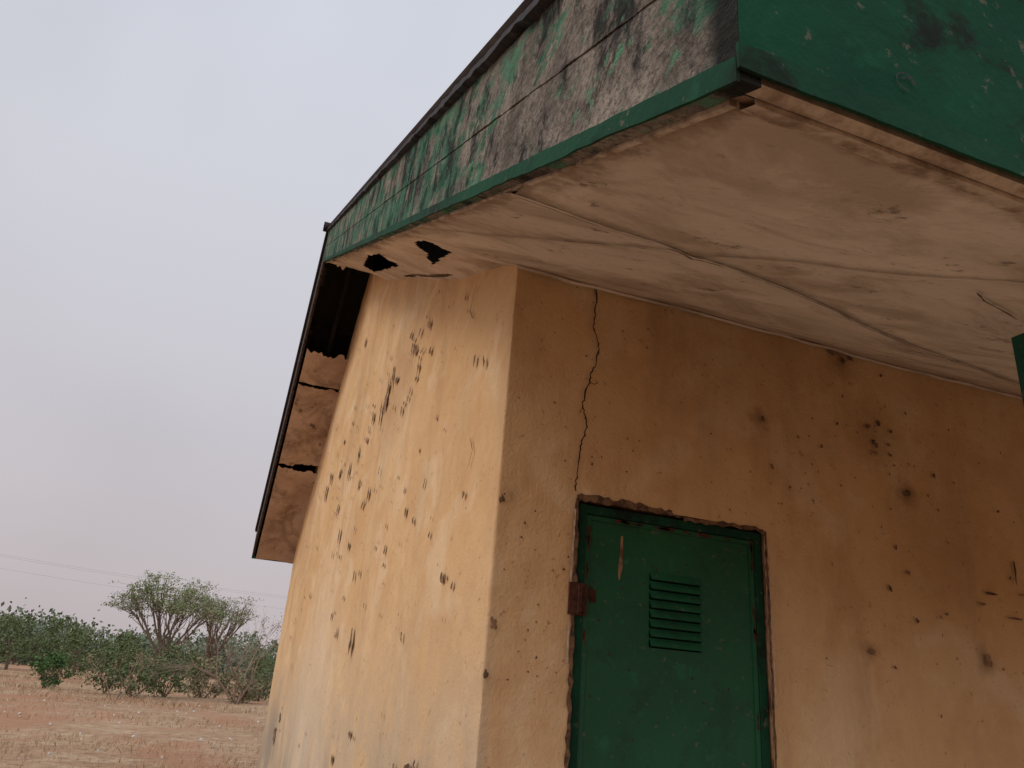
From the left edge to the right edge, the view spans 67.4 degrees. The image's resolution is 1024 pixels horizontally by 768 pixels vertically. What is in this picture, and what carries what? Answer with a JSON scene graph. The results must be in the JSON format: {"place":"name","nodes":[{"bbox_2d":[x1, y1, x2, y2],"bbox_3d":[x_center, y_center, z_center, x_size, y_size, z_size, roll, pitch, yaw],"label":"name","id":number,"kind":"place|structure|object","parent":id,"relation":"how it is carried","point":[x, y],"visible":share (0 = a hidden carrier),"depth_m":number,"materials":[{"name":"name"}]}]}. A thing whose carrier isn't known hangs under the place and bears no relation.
{"place":"outdoors","nodes":[
{"label":"outdoors","id":0,"kind":"place"},
{"bbox_2d":[0,660,271,767],"bbox_3d":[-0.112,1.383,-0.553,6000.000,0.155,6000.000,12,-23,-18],"label":"ground","id":1,"kind":"structure","parent":0,"point":[103,729],"depth_m":17.92,"materials":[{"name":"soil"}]},
{"bbox_2d":[0,610,29,659],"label":"round tree","id":2,"kind":"object","parent":1,"relation":"on","point":[3,635],"visible":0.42,"depth_m":69.29,"materials":[{"name":"green plant"}]},
{"bbox_2d":[0,609,47,669],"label":"round tree","id":3,"kind":"object","parent":1,"relation":"on","point":[17,639],"visible":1,"depth_m":62.56,"materials":[{"name":"green plant"}]},
{"bbox_2d":[29,649,74,688],"bbox_3d":[-21.550,13.238,35.557,1.887,1.883,1.854,-2,-23,15],"label":"green shrub","id":4,"kind":"object","parent":1,"relation":"on","point":[43,666],"visible":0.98,"depth_m":35.45,"materials":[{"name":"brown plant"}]},
{"bbox_2d":[17,612,99,672],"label":"round tree","id":5,"kind":"object","parent":1,"relation":"on","point":[58,622],"visible":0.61,"depth_m":66.35,"materials":[{"name":"green plant"}]},
{"bbox_2d":[50,645,91,678],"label":"scrub bush","id":6,"kind":"object","parent":1,"relation":"on","point":[72,659],"visible":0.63,"depth_m":51.55,"materials":[{"name":"green plant"}]},
{"bbox_2d":[52,622,105,674],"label":"round tree","id":7,"kind":"object","parent":1,"relation":"on","point":[78,635],"visible":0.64,"depth_m":62.11,"materials":[{"name":"green plant"}]},
{"bbox_2d":[80,633,147,693],"bbox_3d":[-18.094,12.639,34.748,2.365,2.721,3.082,-6,-24,25],"label":"scrub bush","id":8,"kind":"object","parent":1,"relation":"on","point":[110,673],"visible":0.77,"depth_m":34.56,"materials":[{"name":"green plant"}]},
{"bbox_2d":[79,646,159,699],"bbox_3d":[-15.844,11.626,30.824,2.984,2.133,1.829,18,-25,-29],"label":"bare shrub","id":9,"kind":"object","parent":1,"relation":"on","point":[133,665],"visible":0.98,"depth_m":30.84,"materials":[{"name":"brown plant"}]},
{"bbox_2d":[96,628,151,670],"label":"round tree","id":10,"kind":"object","parent":1,"relation":"on","point":[126,637],"visible":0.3,"depth_m":69.77,"materials":[{"name":"green plant"}]},
{"bbox_2d":[103,637,150,684],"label":"scrub bush","id":11,"kind":"object","parent":1,"relation":"on","point":[133,651],"visible":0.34,"depth_m":49.39,"materials":[{"name":"green plant"}]},
{"bbox_2d":[4,689,259,757],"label":"litter","id":12,"kind":"object","parent":1,"relation":"on","point":[162,756],"visible":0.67,"depth_m":18.84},
{"bbox_2d":[0,597,277,681],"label":"distant trees","id":13,"kind":"object","parent":1,"relation":"on","point":[145,642],"visible":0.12,"depth_m":97.88,"materials":[{"name":"green plant"}]},
{"bbox_2d":[112,650,170,696],"bbox_3d":[-16.328,12.714,33.535,2.293,2.161,2.592,-5,-24,23],"label":"scrub bush","id":14,"kind":"object","parent":1,"relation":"on","point":[143,677],"visible":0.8,"depth_m":33.52,"materials":[{"name":"green plant"}]},
{"bbox_2d":[1,554,285,608],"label":"power line","id":15,"kind":"object","parent":1,"relation":"on","point":[136,578],"visible":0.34,"depth_m":55.34,"materials":[{"name":"black metal"}]},
{"bbox_2d":[135,639,202,696],"bbox_3d":[-15.915,13.260,35.521,2.503,2.833,2.919,-10,-26,32],"label":"scrub bush","id":16,"kind":"object","parent":1,"relation":"on","point":[173,683],"visible":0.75,"depth_m":35.32,"materials":[{"name":"green plant"}]},
{"bbox_2d":[101,569,242,680],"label":"acacia tree","id":17,"kind":"object","parent":1,"relation":"on","point":[175,606],"visible":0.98,"depth_m":50.41,"materials":[{"name":"green plant"}]},
{"bbox_2d":[158,647,218,691],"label":"scrub bush","id":18,"kind":"object","parent":1,"relation":"on","point":[194,658],"visible":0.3,"depth_m":45.34,"materials":[{"name":"green plant"}]},
{"bbox_2d":[184,653,234,698],"bbox_3d":[-14.894,14.360,37.554,2.611,2.345,2.032,2,-22,6],"label":"scrub bush","id":19,"kind":"object","parent":1,"relation":"on","point":[196,683],"visible":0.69,"depth_m":37.30,"materials":[{"name":"green plant"}]},
{"bbox_2d":[144,596,281,703],"bbox_3d":[-11.535,12.040,34.300,5.667,4.614,8.161,-9,-25,30],"label":"bare shrub","id":20,"kind":"object","parent":1,"relation":"on","point":[221,684],"visible":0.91,"depth_m":33.68,"materials":[{"name":"green plant"}]},
{"bbox_2d":[170,637,268,696],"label":"bare shrub","id":21,"kind":"object","parent":1,"relation":"on","point":[228,657],"visible":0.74,"depth_m":40.28,"materials":[{"name":"brown plant"}]},
{"bbox_2d":[194,590,263,687],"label":"acacia tree","id":22,"kind":"object","parent":1,"relation":"on","point":[209,654],"visible":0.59,"depth_m":54.34,"materials":[{"name":"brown plant"}]},
{"bbox_2d":[216,664,266,703],"bbox_3d":[-12.371,13.803,35.232,2.407,2.062,2.725,12,-23,-18],"label":"scrub bush","id":23,"kind":"object","parent":1,"relation":"on","point":[252,689],"visible":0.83,"depth_m":35.10,"materials":[{"name":"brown plant"}]},
{"bbox_2d":[242,648,274,701],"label":"scrub bush","id":24,"kind":"object","parent":1,"relation":"on","point":[265,686],"visible":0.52,"depth_m":39.44,"materials":[{"name":"green plant"}]},
{"bbox_2d":[246,643,276,696],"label":"scrub bush","id":25,"kind":"object","parent":1,"relation":"on","point":[262,671],"visible":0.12,"depth_m":46.25,"materials":[{"name":"green plant"}]},
{"bbox_2d":[251,640,278,683],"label":"round tree","id":26,"kind":"object","parent":1,"relation":"on","point":[270,663],"visible":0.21,"depth_m":72.50,"materials":[{"name":"green plant"}]},
{"bbox_3d":[2.154,4.471,6.825,8.425,0.135,11.600,12,-23,-18],"label":"concrete plinth","id":27,"kind":"object","parent":1,"relation":"on","visible":0},
{"bbox_2d":[257,265,1023,767],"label":"rendered walls","id":28,"kind":"structure","parent":27,"relation":"on","point":[679,389],"depth_m":3.82,"materials":[{"name":"paint"}]},
{"bbox_2d":[279,384,338,465],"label":"soffit panel","id":29,"kind":"structure","parent":28,"relation":"attached to","point":[312,412],"depth_m":10.50,"materials":[{"name":"brown wood"}]},
{"bbox_2d":[299,348,347,389],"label":"soffit panel","id":30,"kind":"structure","parent":28,"relation":"attached to","point":[319,369],"depth_m":10.03,"materials":[{"name":"brown wood"}]},
{"bbox_2d":[269,290,484,767],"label":"side wall chips","id":31,"kind":"object","parent":28,"relation":"attached to","point":[441,581],"visible":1,"depth_m":5.73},
{"bbox_2d":[328,234,519,280],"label":"gable soffit","id":32,"kind":"structure","parent":28,"relation":"attached to","point":[406,254],"depth_m":4.52,"materials":[{"name":"beige wood"}]},
{"bbox_2d":[324,0,761,261],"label":"rake fascia","id":33,"kind":"structure","parent":32,"relation":"attached to","point":[557,72],"depth_m":1.51,"materials":[{"name":"paint"}]},
{"bbox_2d":[252,238,327,555],"bbox_3d":[-3.090,0.404,10.537,0.029,3.408,4.213,12,-23,-18],"label":"rake board","id":34,"kind":"object","parent":33,"relation":"attached to","point":[292,389],"visible":0.98,"depth_m":10.24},
{"bbox_2d":[323,56,739,261],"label":"rake fascia trim","id":35,"kind":"structure","parent":33,"relation":"attached to","point":[712,80],"depth_m":1.18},
{"bbox_2d":[567,582,586,615],"bbox_3d":[0.272,0.894,3.196,0.080,0.130,0.040,12,-23,-18],"label":"rusty hinge","id":36,"kind":"object","parent":28,"relation":"attached to","point":[577,598],"visible":1,"depth_m":3.19,"materials":[{"name":"brown metal"}]},
{"bbox_2d":[574,289,599,490],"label":"wall crack","id":37,"kind":"structure","parent":28,"relation":"attached to","point":[587,387],"depth_m":3.54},
{"bbox_2d":[568,503,770,767],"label":"door frame","id":38,"kind":"object","parent":28,"relation":"in","point":[585,510],"visible":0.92,"depth_m":3.39,"materials":[{"name":"green metal"}]},
{"bbox_2d":[577,515,761,767],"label":"door leaf","id":39,"kind":"object","parent":38,"relation":"attached to","point":[655,708],"visible":1,"depth_m":3.29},
{"bbox_2d":[618,536,622,578],"bbox_3d":[0.477,0.763,3.366,0.023,0.196,0.001,12,-23,-18],"label":"door scratch","id":40,"kind":"object","parent":39,"relation":"attached to","point":[620,560],"depth_m":3.37},
{"bbox_2d":[583,520,759,740],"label":"door rust spots","id":41,"kind":"object","parent":39,"relation":"attached to","point":[591,595],"depth_m":3.42,"materials":[{"name":"metal"}]},
{"bbox_2d":[649,572,702,651],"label":"door louvres","id":42,"kind":"object","parent":39,"relation":"attached to","point":[670,634],"depth_m":3.37,"materials":[{"name":"green metal"}]},
{"bbox_2d":[564,493,776,767],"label":"broken render edge","id":43,"kind":"object","parent":28,"relation":"attached to","point":[607,501],"visible":1,"depth_m":3.38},
{"bbox_2d":[566,509,776,706],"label":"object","id":44,"kind":"object","parent":28,"relation":"attached to","point":[567,648],"visible":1,"depth_m":3.30,"materials":[{"name":"beige paint"}]},
{"bbox_2d":[579,500,773,767],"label":"door reveal","id":45,"kind":"object","parent":28,"relation":"attached to","point":[616,507],"depth_m":3.48,"materials":[{"name":"brown paint"}]},
{"bbox_2d":[649,574,700,652],"bbox_3d":[0.707,1.014,3.407,0.300,0.360,0.001,12,-23,-18],"label":"vent void","id":46,"kind":"object","parent":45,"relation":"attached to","point":[650,617],"depth_m":3.40,"materials":[{"name":"black"}]},
{"bbox_2d":[405,95,1023,395],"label":"verandah soffit","id":47,"kind":"structure","parent":28,"relation":"attached to","point":[734,192],"depth_m":1.72,"materials":[{"name":"beige wood"}]},
{"bbox_2d":[326,94,1023,262],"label":"battens","id":48,"kind":"object","parent":47,"relation":"on","point":[863,147],"visible":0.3,"depth_m":0.98,"materials":[{"name":"brown wood"}]},
{"bbox_2d":[433,240,1016,319],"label":"soffit splits","id":49,"kind":"object","parent":47,"relation":"attached to","point":[979,295],"visible":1,"depth_m":1.79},
{"bbox_2d":[518,197,1016,393],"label":"soffit seams","id":50,"kind":"object","parent":47,"relation":"attached to","point":[770,284],"visible":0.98,"depth_m":2.34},
{"bbox_2d":[516,265,1021,399],"bbox_3d":[2.521,-0.022,4.424,5.370,0.022,0.028,12,-23,-18],"label":"wall head strip","id":51,"kind":"object","parent":47,"relation":"attached to","point":[726,321],"depth_m":4.01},
{"bbox_2d":[746,78,1023,197],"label":"front fascia backing","id":52,"kind":"object","parent":47,"relation":"attached to","point":[835,117],"visible":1,"depth_m":0.93,"materials":[{"name":"brown wood"}]},
{"bbox_2d":[483,282,1023,760],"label":"front wall chips","id":53,"kind":"object","parent":28,"relation":"attached to","point":[871,652],"visible":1,"depth_m":3.89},
{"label":"rear walls","id":54,"kind":"object","parent":27,"relation":"on","visible":0},
{"bbox_2d":[261,96,738,529],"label":"rafters and lining","id":55,"kind":"object","parent":54,"relation":"attached to","point":[341,292],"visible":0.07,"depth_m":9.91,"materials":[{"name":"black wood"}]},
{"bbox_2d":[252,531,285,562],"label":"fascia","id":56,"kind":"structure","parent":55,"relation":"attached to","point":[256,550],"depth_m":11.82,"materials":[{"name":"green paint"}]},
{"bbox_2d":[256,465,316,563],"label":"soffit panel","id":57,"kind":"structure","parent":56,"relation":"attached to","point":[288,502],"depth_m":11.35,"materials":[{"name":"brown wood"}]},
{"bbox_2d":[255,0,533,528],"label":"corrugated roof","id":58,"kind":"structure","parent":55,"relation":"on","point":[516,13],"depth_m":2.58,"materials":[{"name":"grey metal"}]},
{"bbox_2d":[323,222,329,231],"bbox_3d":[1.879,-1.027,10.685,8.946,0.119,0.119,12,-23,-18],"label":"ridge cap","id":59,"kind":"object","parent":58,"relation":"on","point":[325,227],"visible":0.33,"depth_m":9.28,"materials":[{"name":"metal"}]},
{"bbox_2d":[255,0,554,531],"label":"roof edge flashing","id":60,"kind":"object","parent":58,"relation":"attached to","point":[529,16],"visible":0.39,"depth_m":2.72,"materials":[{"name":"metal"}]},
{"bbox_2d":[737,0,1023,154],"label":"front fascia","id":61,"kind":"structure","parent":58,"relation":"attached to","point":[960,63],"depth_m":0.98,"materials":[{"name":"green paint"}]},
{"bbox_2d":[736,41,1023,178],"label":"front fascia trim","id":62,"kind":"structure","parent":61,"relation":"attached to","point":[785,73],"depth_m":0.90,"materials":[{"name":"green paint"}]},
{"bbox_2d":[896,72,915,90],"bbox_3d":[0.488,-0.374,0.950,0.032,0.029,0.001,12,-23,-18],"label":"fascia ring mark","id":63,"kind":"object","parent":61,"relation":"attached to","point":[898,73],"visible":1,"depth_m":0.95,"materials":[{"name":"paint"}]},
{"bbox_2d":[0,0,523,666],"label":"sky","id":64,"kind":"structure","parent":0,"point":[172,172],"materials":[{"name":"grey"}]},
{"bbox_2d":[1011,333,1023,404],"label":"verandah post","id":65,"kind":"object","parent":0,"point":[1018,344],"visible":1,"depth_m":1.82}
]}

